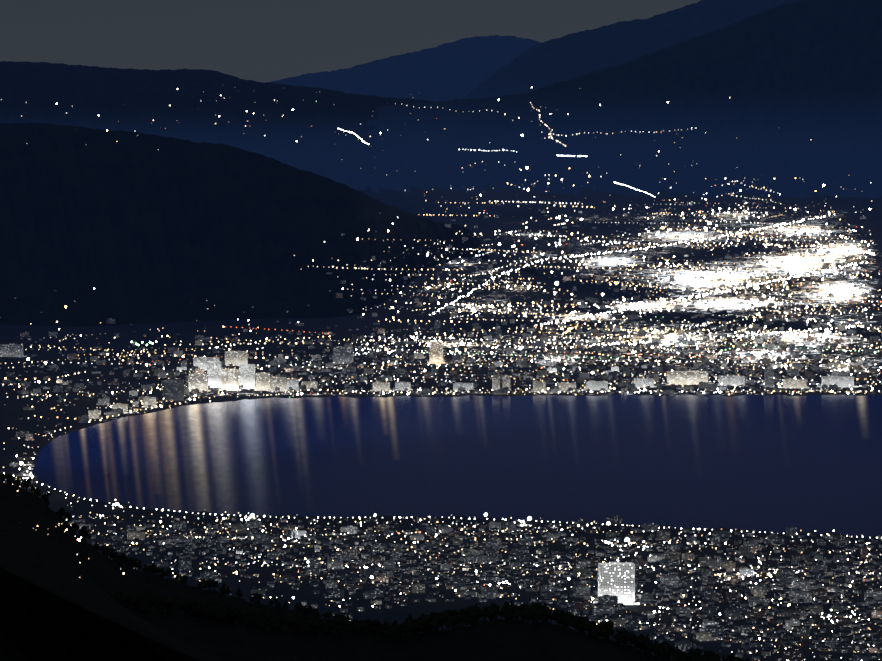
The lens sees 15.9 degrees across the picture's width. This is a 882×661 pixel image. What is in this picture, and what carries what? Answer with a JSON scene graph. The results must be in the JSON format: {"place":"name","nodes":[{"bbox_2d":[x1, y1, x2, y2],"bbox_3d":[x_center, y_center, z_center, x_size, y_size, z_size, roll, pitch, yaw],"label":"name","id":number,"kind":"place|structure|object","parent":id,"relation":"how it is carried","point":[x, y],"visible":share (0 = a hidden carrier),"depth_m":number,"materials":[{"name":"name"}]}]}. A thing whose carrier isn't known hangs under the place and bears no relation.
{"place":"outdoors","nodes":[
{"label":"outdoors","id":0,"kind":"place"},
{"bbox_2d":[0,481,400,660],"bbox_3d":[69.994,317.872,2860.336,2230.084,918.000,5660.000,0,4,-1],"label":"hill","id":1,"kind":"structure","parent":0,"point":[41,558],"depth_m":3406.05,"materials":[{"name":"black"}]},
{"bbox_2d":[0,473,411,637],"bbox_3d":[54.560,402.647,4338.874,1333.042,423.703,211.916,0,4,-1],"label":"ridge trees","id":2,"kind":"object","parent":1,"relation":"on","point":[121,559],"visible":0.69,"depth_m":4293.84,"materials":[{"name":"brown plant"}]},
{"bbox_2d":[0,61,505,192],"bbox_3d":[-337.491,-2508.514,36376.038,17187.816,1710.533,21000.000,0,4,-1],"label":"hills","id":3,"kind":"structure","parent":0,"point":[145,97],"depth_m":37378.01,"materials":[{"name":"blue"}]},
{"bbox_2d":[0,598,673,660],"bbox_3d":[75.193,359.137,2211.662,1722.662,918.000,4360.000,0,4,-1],"label":"hill","id":4,"kind":"structure","parent":0,"point":[41,629],"depth_m":2806.10,"materials":[{"name":"black"}]},
{"bbox_2d":[20,583,763,660],"bbox_3d":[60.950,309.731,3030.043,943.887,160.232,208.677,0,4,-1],"label":"ridge trees","id":5,"kind":"object","parent":4,"relation":"on","point":[435,621],"visible":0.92,"depth_m":2977.76,"materials":[{"name":"brown plant"}]},
{"bbox_2d":[0,0,700,82],"label":"sky","id":6,"kind":"structure","parent":0,"point":[263,41],"materials":[{"name":"grey"}]},
{"bbox_2d":[0,122,779,326],"bbox_3d":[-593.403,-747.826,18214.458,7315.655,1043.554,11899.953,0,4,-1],"label":"mountain","id":7,"kind":"structure","parent":0,"point":[133,227],"depth_m":15842.47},
{"bbox_2d":[270,35,540,101],"bbox_3d":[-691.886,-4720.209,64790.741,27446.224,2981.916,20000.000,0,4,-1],"label":"mountain peak","id":8,"kind":"structure","parent":0,"point":[459,69],"depth_m":66939.60,"materials":[{"name":"blue"}]},
{"bbox_2d":[0,184,881,660],"bbox_3d":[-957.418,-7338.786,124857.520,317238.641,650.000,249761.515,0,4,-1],"label":"ground","id":9,"kind":"structure","parent":0,"point":[466,216],"depth_m":13553.02,"materials":[{"name":"grey"}]},
{"bbox_2d":[0,200,881,660],"bbox_3d":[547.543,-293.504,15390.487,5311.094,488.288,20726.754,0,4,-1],"label":"city buildings","id":10,"kind":"structure","parent":9,"relation":"on","point":[620,584],"depth_m":7110.17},
{"bbox_2d":[0,87,881,660],"bbox_3d":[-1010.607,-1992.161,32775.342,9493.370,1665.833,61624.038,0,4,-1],"label":"city lights","id":11,"kind":"object","parent":9,"relation":"on","point":[756,287],"visible":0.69,"depth_m":14175.36},
{"bbox_2d":[32,394,881,537],"bbox_3d":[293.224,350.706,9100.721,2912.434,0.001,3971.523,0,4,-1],"label":"lake","id":12,"kind":"structure","parent":0,"point":[779,463],"depth_m":8899.10,"materials":[{"name":"blue liquid"}]},
{"bbox_2d":[353,0,881,198],"bbox_3d":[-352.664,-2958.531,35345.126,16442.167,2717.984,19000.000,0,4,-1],"label":"mountain","id":13,"kind":"structure","parent":0,"point":[800,74],"depth_m":33513.84,"materials":[{"name":"blue"}]},
{"bbox_2d":[460,0,805,99],"bbox_3d":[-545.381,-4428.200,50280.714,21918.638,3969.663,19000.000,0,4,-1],"label":"mountain","id":14,"kind":"structure","parent":0,"point":[553,61],"depth_m":52864.99,"materials":[{"name":"blue"}]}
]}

